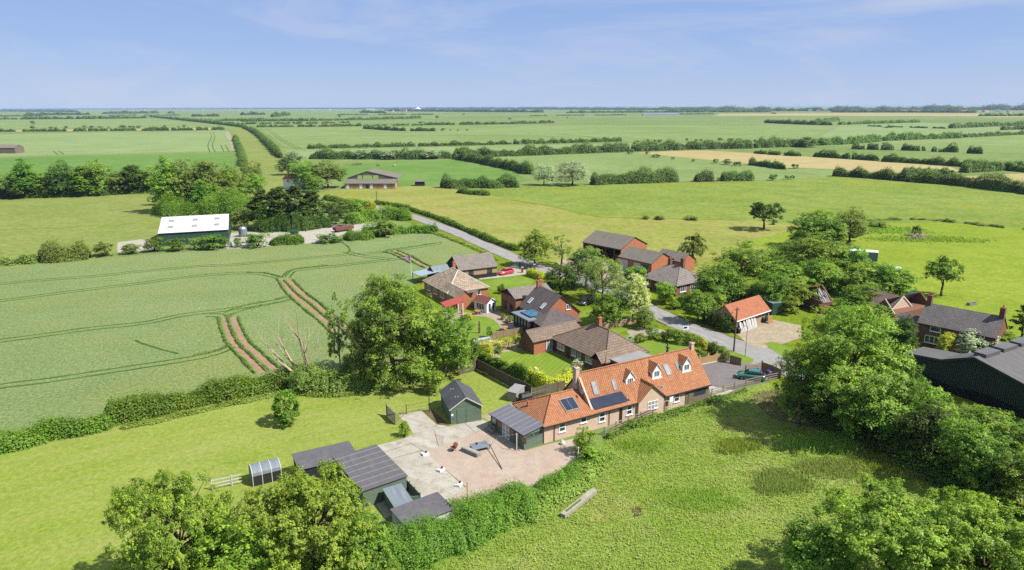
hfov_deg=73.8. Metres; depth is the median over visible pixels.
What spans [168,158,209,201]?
tree
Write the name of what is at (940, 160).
hedgerow
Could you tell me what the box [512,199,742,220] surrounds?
field margin
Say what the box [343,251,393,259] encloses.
tramline
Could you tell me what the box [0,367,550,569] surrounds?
mown paddock
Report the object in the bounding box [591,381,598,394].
roof window
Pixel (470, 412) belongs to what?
door
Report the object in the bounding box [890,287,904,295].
shrub
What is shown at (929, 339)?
window
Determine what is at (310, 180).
tree
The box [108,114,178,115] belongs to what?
hedgerow
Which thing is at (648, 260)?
brick barn
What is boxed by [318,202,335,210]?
tree
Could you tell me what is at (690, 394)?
boarded door
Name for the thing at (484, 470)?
gravel yard
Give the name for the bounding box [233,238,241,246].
bush
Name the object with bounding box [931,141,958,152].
hedgerow
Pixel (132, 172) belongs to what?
tree
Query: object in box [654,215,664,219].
shrub
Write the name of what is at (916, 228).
shrub
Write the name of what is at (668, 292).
tree
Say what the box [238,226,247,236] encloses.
pale tank
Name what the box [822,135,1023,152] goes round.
field
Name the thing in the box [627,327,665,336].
side path
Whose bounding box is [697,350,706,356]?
shrub
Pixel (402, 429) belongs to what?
shrub
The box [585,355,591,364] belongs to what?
window
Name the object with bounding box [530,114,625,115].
hedgerow
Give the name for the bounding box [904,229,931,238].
brush heap
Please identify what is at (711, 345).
shrub
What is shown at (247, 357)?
wheel track
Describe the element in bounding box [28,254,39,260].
bush
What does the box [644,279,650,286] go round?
window
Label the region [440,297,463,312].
tiled canopy
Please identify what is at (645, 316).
tree
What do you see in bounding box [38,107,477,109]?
sea
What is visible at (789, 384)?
tree
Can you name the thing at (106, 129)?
hedgerow
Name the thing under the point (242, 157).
hedgerow
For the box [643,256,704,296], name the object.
grey bungalow
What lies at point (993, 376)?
barn
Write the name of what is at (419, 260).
crop edge
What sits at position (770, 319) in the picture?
leaning panel
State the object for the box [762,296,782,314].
steel container
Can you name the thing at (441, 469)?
block planter
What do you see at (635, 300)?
tree
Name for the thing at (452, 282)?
hipped bungalow
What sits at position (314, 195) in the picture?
dark tree
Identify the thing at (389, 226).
bush
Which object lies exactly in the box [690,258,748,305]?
tree
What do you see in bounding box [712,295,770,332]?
pantile garage
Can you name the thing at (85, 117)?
hedgerow
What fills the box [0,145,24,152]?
grey barn
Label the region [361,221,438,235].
hedge
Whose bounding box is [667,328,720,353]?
front border
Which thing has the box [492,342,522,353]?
flower border
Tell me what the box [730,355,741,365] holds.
board fence
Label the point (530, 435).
window
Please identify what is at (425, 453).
block planter
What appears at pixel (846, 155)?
hedgerow
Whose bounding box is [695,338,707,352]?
shrub
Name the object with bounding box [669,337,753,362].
road verge
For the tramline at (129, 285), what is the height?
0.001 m
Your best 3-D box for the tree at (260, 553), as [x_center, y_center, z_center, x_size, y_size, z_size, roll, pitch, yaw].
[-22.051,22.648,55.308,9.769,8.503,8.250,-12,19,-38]
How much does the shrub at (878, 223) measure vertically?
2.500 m
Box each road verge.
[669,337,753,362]
[764,342,803,363]
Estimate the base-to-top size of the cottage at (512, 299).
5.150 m
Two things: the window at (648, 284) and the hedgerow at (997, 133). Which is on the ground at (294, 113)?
the hedgerow at (997, 133)
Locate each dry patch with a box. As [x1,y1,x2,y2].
[587,505,621,521]
[711,416,760,430]
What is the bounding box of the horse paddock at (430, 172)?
[339,160,524,185]
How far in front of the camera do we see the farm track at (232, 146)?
868.93 m
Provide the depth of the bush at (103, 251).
189.10 m
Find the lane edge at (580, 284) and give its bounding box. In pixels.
[377,206,744,350]
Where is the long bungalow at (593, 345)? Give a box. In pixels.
[518,314,651,368]
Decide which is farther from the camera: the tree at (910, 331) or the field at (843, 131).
the field at (843, 131)
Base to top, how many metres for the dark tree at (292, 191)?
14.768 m
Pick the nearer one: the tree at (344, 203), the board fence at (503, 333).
the board fence at (503, 333)
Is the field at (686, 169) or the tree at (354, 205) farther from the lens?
the field at (686, 169)
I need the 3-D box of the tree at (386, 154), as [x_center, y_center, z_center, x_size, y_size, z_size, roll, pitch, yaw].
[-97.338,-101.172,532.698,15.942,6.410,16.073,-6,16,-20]
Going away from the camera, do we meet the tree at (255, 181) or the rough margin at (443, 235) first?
the rough margin at (443, 235)
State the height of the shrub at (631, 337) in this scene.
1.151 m
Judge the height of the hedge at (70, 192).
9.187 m
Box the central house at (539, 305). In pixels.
[511,278,581,330]
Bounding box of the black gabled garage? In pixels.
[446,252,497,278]
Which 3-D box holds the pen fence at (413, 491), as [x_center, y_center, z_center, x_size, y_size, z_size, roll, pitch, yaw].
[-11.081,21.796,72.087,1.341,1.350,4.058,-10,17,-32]
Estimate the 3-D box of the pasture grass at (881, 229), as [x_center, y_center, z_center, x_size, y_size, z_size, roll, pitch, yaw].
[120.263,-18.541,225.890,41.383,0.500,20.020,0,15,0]
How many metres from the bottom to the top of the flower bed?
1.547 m
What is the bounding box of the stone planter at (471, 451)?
[461,445,480,457]
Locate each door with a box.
[457,408,465,423]
[466,407,474,421]
[502,423,505,437]
[506,425,509,439]
[546,339,551,351]
[553,340,555,351]
[566,346,569,357]
[619,408,622,422]
[620,259,627,269]
[633,262,639,271]
[688,391,693,403]
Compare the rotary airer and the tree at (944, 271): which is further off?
the tree at (944, 271)
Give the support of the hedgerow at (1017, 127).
on the ground at (294, 113)
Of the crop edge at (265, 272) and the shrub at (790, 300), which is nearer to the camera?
the shrub at (790, 300)
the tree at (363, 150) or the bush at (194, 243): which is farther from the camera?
the tree at (363, 150)
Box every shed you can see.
[158,214,231,245]
[292,441,354,481]
[333,444,407,507]
[382,483,412,512]
[390,492,454,534]
[439,379,482,424]
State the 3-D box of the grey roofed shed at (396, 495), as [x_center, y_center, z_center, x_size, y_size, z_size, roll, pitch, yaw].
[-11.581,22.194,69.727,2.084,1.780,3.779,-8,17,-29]
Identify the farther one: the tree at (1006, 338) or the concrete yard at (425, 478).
the tree at (1006, 338)
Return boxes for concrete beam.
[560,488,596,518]
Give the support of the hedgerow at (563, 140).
on the ground at (294, 113)
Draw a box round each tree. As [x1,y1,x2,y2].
[0,174,32,196]
[3,157,44,193]
[30,171,62,192]
[45,159,79,193]
[67,165,99,193]
[80,158,114,193]
[101,467,237,569]
[104,170,130,189]
[115,164,149,188]
[133,169,159,187]
[142,154,187,205]
[156,175,195,203]
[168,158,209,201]
[187,179,220,205]
[188,160,226,201]
[190,508,303,569]
[214,186,245,199]
[215,163,251,197]
[229,458,378,569]
[231,207,253,226]
[239,160,267,192]
[241,189,279,221]
[245,172,268,194]
[249,301,325,378]
[257,186,301,219]
[274,156,296,172]
[279,185,312,220]
[285,150,303,160]
[285,160,318,185]
[289,367,310,392]
[298,190,329,218]
[301,174,323,191]
[307,159,349,187]
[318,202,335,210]
[324,292,349,366]
[326,201,344,224]
[327,510,400,569]
[334,199,352,212]
[338,273,439,389]
[339,354,361,375]
[342,320,388,378]
[345,199,362,214]
[353,147,372,157]
[362,201,376,209]
[377,151,395,158]
[402,339,441,376]
[408,305,479,376]
[419,370,448,392]
[420,149,439,156]
[449,335,482,364]
[517,228,553,263]
[542,263,579,295]
[550,234,572,263]
[565,245,607,288]
[579,256,625,300]
[586,289,626,321]
[613,273,652,319]
[618,264,648,287]
[634,305,655,328]
[654,281,676,304]
[677,232,708,265]
[680,288,714,321]
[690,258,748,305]
[700,292,727,308]
[709,239,783,286]
[749,201,786,229]
[750,268,791,301]
[760,260,810,294]
[769,515,847,569]
[772,342,838,426]
[780,231,851,273]
[781,238,802,256]
[783,275,819,305]
[784,303,917,432]
[786,208,847,243]
[798,256,843,290]
[811,471,994,569]
[817,243,871,275]
[820,221,848,244]
[832,205,869,242]
[836,384,908,444]
[838,259,887,292]
[840,282,886,309]
[866,261,919,293]
[870,355,935,418]
[891,398,963,460]
[892,313,920,351]
[901,386,957,436]
[903,485,1023,569]
[919,393,992,463]
[920,254,966,295]
[929,411,1009,488]
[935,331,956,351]
[951,404,1023,469]
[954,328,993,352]
[976,446,1019,499]
[987,451,1023,517]
[1000,330,1017,342]
[1008,305,1023,336]
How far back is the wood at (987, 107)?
5171.45 m
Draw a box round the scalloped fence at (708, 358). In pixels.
[699,350,725,364]
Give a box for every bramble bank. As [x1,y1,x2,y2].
[161,532,400,569]
[691,279,784,305]
[755,243,889,302]
[780,378,1020,518]
[821,299,918,354]
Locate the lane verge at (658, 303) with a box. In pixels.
[325,198,843,390]
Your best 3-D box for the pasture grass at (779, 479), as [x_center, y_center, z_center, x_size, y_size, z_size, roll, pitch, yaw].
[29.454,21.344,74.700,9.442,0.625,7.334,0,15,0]
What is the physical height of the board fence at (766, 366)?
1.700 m
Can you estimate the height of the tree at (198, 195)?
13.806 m
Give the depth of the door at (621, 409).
88.72 m
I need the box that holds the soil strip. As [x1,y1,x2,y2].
[422,409,449,425]
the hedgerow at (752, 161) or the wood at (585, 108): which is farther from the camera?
the wood at (585, 108)
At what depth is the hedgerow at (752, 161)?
453.51 m
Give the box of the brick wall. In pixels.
[602,318,636,327]
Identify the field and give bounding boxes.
[0,118,224,128]
[0,131,233,156]
[0,152,237,193]
[0,234,476,434]
[8,128,210,130]
[249,116,767,126]
[264,125,838,148]
[284,143,753,157]
[494,153,832,184]
[641,150,957,172]
[715,113,982,115]
[729,146,1023,163]
[815,123,1023,140]
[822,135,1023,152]
[966,173,1023,185]
[979,116,1023,116]
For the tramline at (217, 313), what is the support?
on the wheat field at (75, 352)
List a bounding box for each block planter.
[421,451,428,456]
[437,466,444,472]
[455,481,462,487]
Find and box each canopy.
[412,269,439,280]
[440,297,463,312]
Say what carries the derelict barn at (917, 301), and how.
on the village grass at (573, 297)
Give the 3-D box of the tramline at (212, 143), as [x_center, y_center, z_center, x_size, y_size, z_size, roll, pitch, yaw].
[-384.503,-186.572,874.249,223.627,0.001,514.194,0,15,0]
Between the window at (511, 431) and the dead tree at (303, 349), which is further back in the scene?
the dead tree at (303, 349)
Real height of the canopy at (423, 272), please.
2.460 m
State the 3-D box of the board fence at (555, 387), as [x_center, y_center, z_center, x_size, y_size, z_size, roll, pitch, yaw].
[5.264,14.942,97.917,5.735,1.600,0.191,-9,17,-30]
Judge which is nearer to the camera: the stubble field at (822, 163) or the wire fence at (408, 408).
the wire fence at (408, 408)
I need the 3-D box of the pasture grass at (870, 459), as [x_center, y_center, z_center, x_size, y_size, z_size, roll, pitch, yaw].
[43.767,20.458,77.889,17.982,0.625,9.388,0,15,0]
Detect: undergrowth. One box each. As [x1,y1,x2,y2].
[149,185,267,220]
[252,208,331,232]
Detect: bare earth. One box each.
[631,506,641,516]
[753,390,828,429]
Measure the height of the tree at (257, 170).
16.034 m
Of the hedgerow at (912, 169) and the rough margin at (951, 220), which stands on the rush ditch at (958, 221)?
the rough margin at (951, 220)
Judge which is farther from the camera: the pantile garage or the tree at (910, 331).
the pantile garage
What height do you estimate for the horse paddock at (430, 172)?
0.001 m
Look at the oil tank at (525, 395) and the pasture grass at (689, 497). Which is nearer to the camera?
the pasture grass at (689, 497)
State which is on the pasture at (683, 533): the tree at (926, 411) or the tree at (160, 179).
the tree at (926, 411)
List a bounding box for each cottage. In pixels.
[282,170,302,188]
[499,283,551,315]
[799,284,832,313]
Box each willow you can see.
[528,163,556,184]
[553,160,589,184]
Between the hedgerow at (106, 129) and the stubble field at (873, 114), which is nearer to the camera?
the hedgerow at (106, 129)
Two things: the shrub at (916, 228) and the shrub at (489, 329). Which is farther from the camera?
the shrub at (916, 228)
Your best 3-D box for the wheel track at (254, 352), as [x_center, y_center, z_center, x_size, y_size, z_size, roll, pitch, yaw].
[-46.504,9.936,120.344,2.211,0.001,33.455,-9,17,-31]
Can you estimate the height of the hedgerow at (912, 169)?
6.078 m
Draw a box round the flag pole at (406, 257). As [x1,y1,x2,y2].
[403,255,411,275]
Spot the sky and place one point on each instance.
(54, 53)
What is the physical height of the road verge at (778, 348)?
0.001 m
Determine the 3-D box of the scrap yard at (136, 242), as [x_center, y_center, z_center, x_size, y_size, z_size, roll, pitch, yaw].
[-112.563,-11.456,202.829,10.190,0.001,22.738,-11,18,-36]
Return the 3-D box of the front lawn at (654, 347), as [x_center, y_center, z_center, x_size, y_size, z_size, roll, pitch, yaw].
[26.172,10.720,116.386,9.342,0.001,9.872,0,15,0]
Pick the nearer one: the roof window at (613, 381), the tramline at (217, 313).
the roof window at (613, 381)
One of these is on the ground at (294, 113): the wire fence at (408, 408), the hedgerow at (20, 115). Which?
the hedgerow at (20, 115)
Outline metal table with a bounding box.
[469,440,489,449]
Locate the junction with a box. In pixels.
[721,338,800,378]
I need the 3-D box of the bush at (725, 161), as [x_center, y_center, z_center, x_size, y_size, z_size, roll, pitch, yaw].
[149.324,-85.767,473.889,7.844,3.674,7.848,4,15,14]
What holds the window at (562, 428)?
in the brick house at (599, 397)
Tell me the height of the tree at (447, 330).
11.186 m
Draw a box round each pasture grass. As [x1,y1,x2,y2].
[598,435,678,454]
[637,482,756,516]
[705,435,774,455]
[737,464,826,500]
[763,426,876,457]
[785,455,886,481]
[836,448,937,487]
[849,225,942,234]
[851,234,1005,243]
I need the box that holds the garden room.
[488,404,543,449]
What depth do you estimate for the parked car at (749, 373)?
102.31 m
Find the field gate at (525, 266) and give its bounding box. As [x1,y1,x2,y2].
[519,262,531,268]
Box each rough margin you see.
[120,378,421,429]
[414,224,498,260]
[867,217,1023,229]
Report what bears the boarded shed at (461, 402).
on the mown paddock at (54, 496)
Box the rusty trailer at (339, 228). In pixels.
[332,225,353,231]
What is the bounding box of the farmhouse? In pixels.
[896,292,1007,353]
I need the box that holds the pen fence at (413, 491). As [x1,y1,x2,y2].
[406,479,420,499]
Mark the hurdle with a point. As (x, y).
(390, 414)
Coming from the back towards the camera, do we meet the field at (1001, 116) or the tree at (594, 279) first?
the field at (1001, 116)
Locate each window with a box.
[476,302,484,310]
[497,420,501,428]
[509,428,513,436]
[521,435,526,444]
[525,433,532,438]
[534,430,541,436]
[557,342,564,351]
[559,423,565,432]
[571,349,575,356]
[580,418,587,424]
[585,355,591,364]
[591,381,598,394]
[599,412,605,422]
[611,380,616,389]
[626,405,632,415]
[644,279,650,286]
[647,399,658,410]
[663,364,671,374]
[674,394,679,402]
[680,285,685,292]
[694,387,705,395]
[924,334,939,344]
[930,326,940,333]
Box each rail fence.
[210,474,241,489]
[604,372,779,435]
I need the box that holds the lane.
[377,206,834,400]
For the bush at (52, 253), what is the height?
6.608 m
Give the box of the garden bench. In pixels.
[485,423,494,434]
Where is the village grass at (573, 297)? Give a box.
[396,262,1023,421]
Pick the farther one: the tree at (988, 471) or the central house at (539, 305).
the central house at (539, 305)
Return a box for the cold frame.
[474,336,491,342]
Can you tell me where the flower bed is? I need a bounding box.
[480,340,505,346]
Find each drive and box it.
[479,264,530,279]
[702,360,778,391]
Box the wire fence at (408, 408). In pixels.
[399,402,424,418]
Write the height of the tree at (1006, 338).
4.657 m
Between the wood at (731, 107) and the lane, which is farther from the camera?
the wood at (731, 107)
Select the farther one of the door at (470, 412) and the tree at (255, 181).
the tree at (255, 181)
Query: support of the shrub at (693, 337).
on the road verge at (746, 359)
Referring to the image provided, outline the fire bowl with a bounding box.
[450,442,457,450]
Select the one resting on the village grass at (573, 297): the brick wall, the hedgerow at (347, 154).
the brick wall
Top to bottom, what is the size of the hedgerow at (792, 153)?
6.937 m
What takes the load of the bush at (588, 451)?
on the pasture at (683, 533)
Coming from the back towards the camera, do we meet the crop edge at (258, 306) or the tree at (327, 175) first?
the tree at (327, 175)
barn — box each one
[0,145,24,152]
[344,168,403,188]
[582,230,646,261]
[618,246,695,273]
[642,113,679,115]
[873,291,926,321]
[904,337,1023,418]
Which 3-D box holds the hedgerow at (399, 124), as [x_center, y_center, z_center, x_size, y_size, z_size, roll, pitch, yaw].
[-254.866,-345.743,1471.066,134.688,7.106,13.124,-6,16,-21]
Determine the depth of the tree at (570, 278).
144.84 m
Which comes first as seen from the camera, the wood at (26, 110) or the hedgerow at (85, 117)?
the hedgerow at (85, 117)
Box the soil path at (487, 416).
[481,401,517,420]
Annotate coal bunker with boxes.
[506,383,524,401]
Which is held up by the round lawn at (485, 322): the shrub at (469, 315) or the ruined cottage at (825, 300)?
the shrub at (469, 315)
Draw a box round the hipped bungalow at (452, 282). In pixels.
[422,260,489,309]
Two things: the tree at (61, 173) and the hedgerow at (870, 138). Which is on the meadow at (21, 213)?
the tree at (61, 173)
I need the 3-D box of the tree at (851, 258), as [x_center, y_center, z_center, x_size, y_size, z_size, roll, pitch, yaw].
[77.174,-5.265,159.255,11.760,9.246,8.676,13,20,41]
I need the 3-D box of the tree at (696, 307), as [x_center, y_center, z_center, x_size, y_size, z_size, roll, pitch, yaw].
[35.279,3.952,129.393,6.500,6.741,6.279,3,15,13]
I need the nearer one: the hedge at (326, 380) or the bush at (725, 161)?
the hedge at (326, 380)
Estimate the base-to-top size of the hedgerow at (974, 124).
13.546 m
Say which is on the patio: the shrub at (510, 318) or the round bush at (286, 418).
the shrub at (510, 318)
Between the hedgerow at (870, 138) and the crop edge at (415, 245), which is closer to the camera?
the crop edge at (415, 245)
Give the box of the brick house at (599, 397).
[512,339,711,442]
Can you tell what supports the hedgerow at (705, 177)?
on the ground at (294, 113)
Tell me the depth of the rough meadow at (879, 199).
300.12 m
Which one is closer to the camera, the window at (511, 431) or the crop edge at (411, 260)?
the window at (511, 431)
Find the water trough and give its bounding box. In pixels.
[966,302,976,305]
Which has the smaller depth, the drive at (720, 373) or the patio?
the drive at (720, 373)
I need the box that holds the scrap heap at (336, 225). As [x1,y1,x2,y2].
[329,223,354,226]
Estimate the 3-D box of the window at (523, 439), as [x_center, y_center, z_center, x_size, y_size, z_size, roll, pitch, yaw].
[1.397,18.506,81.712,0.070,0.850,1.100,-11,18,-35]
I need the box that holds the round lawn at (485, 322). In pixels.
[455,316,499,337]
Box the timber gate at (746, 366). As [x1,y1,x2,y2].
[745,360,762,369]
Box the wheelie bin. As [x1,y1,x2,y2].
[766,370,771,376]
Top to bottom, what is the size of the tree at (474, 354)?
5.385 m
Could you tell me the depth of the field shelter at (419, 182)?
354.85 m
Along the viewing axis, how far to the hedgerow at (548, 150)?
575.58 m
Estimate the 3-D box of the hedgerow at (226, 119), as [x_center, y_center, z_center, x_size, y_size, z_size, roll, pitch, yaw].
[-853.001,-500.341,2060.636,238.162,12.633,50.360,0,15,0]
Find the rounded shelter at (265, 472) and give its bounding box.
[248,457,281,486]
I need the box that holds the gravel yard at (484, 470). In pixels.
[428,427,575,503]
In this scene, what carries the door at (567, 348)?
in the long bungalow at (593, 345)
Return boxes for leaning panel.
[768,315,772,323]
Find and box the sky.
[0,0,1023,108]
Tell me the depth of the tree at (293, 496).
54.43 m
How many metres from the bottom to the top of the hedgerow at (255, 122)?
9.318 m
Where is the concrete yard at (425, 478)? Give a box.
[376,420,490,517]
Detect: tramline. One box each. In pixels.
[0,243,438,284]
[0,272,279,301]
[0,297,293,342]
[0,345,234,388]
[134,340,178,353]
[206,313,230,318]
[208,133,214,151]
[281,258,401,277]
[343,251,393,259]
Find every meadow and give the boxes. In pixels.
[0,191,255,266]
[318,186,799,281]
[464,176,1023,226]
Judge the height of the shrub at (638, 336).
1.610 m
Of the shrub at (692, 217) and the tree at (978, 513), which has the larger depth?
the shrub at (692, 217)
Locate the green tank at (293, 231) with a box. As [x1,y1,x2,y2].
[290,230,298,234]
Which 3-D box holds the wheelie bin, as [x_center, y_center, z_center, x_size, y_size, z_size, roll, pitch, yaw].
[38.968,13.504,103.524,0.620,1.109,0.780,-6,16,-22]
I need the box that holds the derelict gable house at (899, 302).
[859,289,911,308]
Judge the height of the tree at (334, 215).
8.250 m
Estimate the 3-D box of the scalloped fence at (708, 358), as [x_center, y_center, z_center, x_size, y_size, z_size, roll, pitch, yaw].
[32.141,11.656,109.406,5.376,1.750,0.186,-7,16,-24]
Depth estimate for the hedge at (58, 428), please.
84.60 m
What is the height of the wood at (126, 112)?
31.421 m
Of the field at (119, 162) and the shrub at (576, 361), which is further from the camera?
the field at (119, 162)
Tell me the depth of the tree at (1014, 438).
73.99 m
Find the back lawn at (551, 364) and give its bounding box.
[499,350,584,378]
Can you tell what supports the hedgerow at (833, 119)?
on the ground at (294, 113)
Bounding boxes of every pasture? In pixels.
[421,378,1023,569]
[750,223,1023,337]
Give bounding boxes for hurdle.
[386,403,396,424]
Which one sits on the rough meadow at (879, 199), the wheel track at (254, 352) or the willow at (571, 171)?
the willow at (571, 171)
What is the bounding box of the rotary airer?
[481,435,501,468]
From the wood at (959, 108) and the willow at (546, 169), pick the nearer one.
the willow at (546, 169)
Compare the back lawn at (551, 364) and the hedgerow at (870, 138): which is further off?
the hedgerow at (870, 138)
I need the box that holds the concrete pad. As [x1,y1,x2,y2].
[398,411,446,433]
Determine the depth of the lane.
160.48 m
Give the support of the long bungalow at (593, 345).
on the village grass at (573, 297)
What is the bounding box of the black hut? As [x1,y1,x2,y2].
[427,264,448,277]
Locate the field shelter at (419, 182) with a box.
[415,179,424,185]
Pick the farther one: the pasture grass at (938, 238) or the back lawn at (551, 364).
the pasture grass at (938, 238)
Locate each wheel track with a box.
[222,317,263,372]
[230,317,276,370]
[280,278,337,331]
[287,280,360,340]
[400,252,428,267]
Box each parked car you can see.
[497,267,513,275]
[577,294,596,305]
[736,368,765,381]
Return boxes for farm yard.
[558,254,630,282]
[736,320,800,347]
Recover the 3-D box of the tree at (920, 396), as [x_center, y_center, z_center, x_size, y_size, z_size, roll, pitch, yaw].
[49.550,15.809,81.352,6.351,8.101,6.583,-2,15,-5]
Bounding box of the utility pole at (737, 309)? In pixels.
[733,307,739,351]
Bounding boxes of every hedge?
[0,177,155,198]
[0,252,37,265]
[0,411,115,454]
[102,360,302,426]
[287,354,423,398]
[321,193,374,206]
[343,203,412,223]
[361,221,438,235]
[374,200,520,250]
[389,481,538,569]
[446,458,585,518]
[473,338,493,357]
[474,348,530,383]
[526,268,545,279]
[527,366,572,386]
[700,304,737,332]
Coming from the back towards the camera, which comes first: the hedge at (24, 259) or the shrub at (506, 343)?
the hedge at (24, 259)
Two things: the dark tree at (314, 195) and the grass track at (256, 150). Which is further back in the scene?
the grass track at (256, 150)
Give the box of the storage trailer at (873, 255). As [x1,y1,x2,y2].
[847,249,878,261]
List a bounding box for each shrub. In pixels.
[398,421,410,436]
[465,312,473,319]
[485,325,492,336]
[493,342,502,352]
[497,284,505,292]
[502,337,511,348]
[505,315,512,320]
[513,337,520,347]
[570,359,583,369]
[625,335,634,341]
[633,332,647,341]
[645,323,660,338]
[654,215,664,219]
[660,328,672,340]
[668,299,681,308]
[672,330,684,345]
[677,292,688,305]
[683,215,698,219]
[684,333,696,343]
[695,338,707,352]
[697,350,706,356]
[706,341,719,355]
[714,345,726,353]
[722,350,730,361]
[782,295,801,313]
[832,296,855,310]
[865,219,889,226]
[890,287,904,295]
[911,225,922,235]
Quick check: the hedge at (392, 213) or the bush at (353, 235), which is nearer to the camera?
the bush at (353, 235)
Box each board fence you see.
[458,361,475,374]
[476,359,530,392]
[492,327,522,338]
[532,380,564,397]
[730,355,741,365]
[762,362,781,378]
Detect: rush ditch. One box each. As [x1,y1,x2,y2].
[0,221,156,230]
[867,218,1023,227]
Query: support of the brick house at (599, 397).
on the ground at (294, 113)
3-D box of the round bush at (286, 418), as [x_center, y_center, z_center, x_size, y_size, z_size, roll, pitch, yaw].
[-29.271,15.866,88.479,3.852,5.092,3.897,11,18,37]
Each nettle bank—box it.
[504,446,615,526]
[604,387,748,439]
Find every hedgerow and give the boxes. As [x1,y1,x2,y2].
[0,114,41,116]
[0,126,66,131]
[20,115,146,118]
[73,127,135,130]
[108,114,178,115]
[141,125,224,130]
[149,115,242,127]
[187,117,268,120]
[231,134,248,166]
[241,116,308,121]
[242,121,290,123]
[242,124,282,157]
[256,124,293,126]
[292,120,349,123]
[297,123,361,126]
[307,140,415,148]
[309,147,451,159]
[310,115,421,120]
[340,113,433,114]
[363,124,435,130]
[365,123,423,125]
[418,140,511,146]
[424,120,554,124]
[440,170,519,188]
[452,150,534,174]
[453,140,629,156]
[456,187,489,195]
[513,136,621,143]
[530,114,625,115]
[589,163,679,185]
[631,137,753,151]
[679,113,714,114]
[693,167,714,181]
[719,169,754,181]
[747,156,786,169]
[753,133,813,147]
[754,149,801,155]
[763,119,832,124]
[813,148,879,160]
[814,116,839,122]
[816,133,881,144]
[832,164,909,181]
[837,119,920,124]
[851,141,894,149]
[867,125,945,128]
[881,151,1023,171]
[882,130,962,140]
[901,142,925,150]
[902,165,955,175]
[909,169,1023,193]
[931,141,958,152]
[947,121,1023,127]
[958,159,1023,172]
[963,130,1023,136]
[966,145,982,153]
[978,112,1023,115]
[1000,124,1023,129]
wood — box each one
[0,107,241,109]
[0,109,78,111]
[24,111,89,115]
[102,110,159,113]
[191,113,218,116]
[240,111,264,114]
[242,107,422,108]
[270,111,289,116]
[360,109,385,112]
[386,108,542,111]
[423,105,716,109]
[566,108,770,112]
[667,105,855,110]
[831,108,975,112]
[832,103,1023,109]
[939,105,977,111]
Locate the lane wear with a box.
[374,207,728,345]
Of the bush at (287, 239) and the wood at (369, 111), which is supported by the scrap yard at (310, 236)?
the bush at (287, 239)
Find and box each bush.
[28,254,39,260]
[37,236,92,263]
[92,241,114,256]
[119,243,142,253]
[142,237,163,251]
[163,238,184,250]
[187,237,202,248]
[199,233,231,249]
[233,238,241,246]
[242,232,269,247]
[269,230,304,245]
[271,389,300,427]
[315,233,342,242]
[343,228,374,241]
[373,218,397,237]
[572,425,598,450]
[580,444,601,464]
[722,159,731,163]
[768,174,777,179]
[796,137,820,146]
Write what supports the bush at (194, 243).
on the ground at (294, 113)
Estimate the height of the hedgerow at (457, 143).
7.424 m
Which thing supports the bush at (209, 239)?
on the ground at (294, 113)
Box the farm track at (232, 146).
[225,132,233,149]
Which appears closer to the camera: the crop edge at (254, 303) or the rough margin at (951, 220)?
the crop edge at (254, 303)
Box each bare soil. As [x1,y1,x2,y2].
[240,345,248,356]
[291,292,304,299]
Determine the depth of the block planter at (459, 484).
74.09 m
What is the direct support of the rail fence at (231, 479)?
on the mown paddock at (54, 496)
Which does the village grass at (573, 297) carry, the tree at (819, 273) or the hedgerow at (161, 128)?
the tree at (819, 273)
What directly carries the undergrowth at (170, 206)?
on the meadow at (21, 213)
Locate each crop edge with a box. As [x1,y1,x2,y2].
[193,343,231,355]
[217,316,254,373]
[224,295,288,312]
[224,299,294,317]
[226,317,269,371]
[237,315,281,368]
[247,271,279,276]
[276,277,332,331]
[283,280,355,342]
[285,265,327,276]
[291,279,357,332]
[383,250,410,262]
[386,242,442,249]
[390,250,425,267]
[396,249,432,265]
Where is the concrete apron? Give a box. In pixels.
[709,386,732,395]
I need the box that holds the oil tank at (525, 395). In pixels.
[518,391,531,400]
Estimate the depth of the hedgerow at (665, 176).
361.84 m
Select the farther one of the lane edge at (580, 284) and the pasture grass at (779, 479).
the lane edge at (580, 284)
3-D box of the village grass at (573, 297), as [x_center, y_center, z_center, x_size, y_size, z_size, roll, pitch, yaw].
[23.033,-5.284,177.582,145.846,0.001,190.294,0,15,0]
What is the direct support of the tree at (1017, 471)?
on the pasture at (683, 533)
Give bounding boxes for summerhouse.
[473,294,497,312]
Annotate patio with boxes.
[446,311,516,336]
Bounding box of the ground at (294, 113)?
[0,105,1023,568]
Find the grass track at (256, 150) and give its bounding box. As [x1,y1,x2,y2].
[224,125,286,198]
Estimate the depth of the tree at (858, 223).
201.89 m
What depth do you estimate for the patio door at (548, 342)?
114.72 m
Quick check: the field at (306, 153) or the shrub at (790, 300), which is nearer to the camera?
the shrub at (790, 300)
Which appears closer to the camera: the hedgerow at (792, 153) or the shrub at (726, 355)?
the shrub at (726, 355)
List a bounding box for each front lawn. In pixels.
[482,276,533,289]
[488,290,500,296]
[579,310,636,325]
[612,324,643,333]
[638,339,687,354]
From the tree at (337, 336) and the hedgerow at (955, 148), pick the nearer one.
the tree at (337, 336)
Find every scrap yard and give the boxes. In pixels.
[117,239,155,252]
[225,223,371,247]
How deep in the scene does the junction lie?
113.57 m

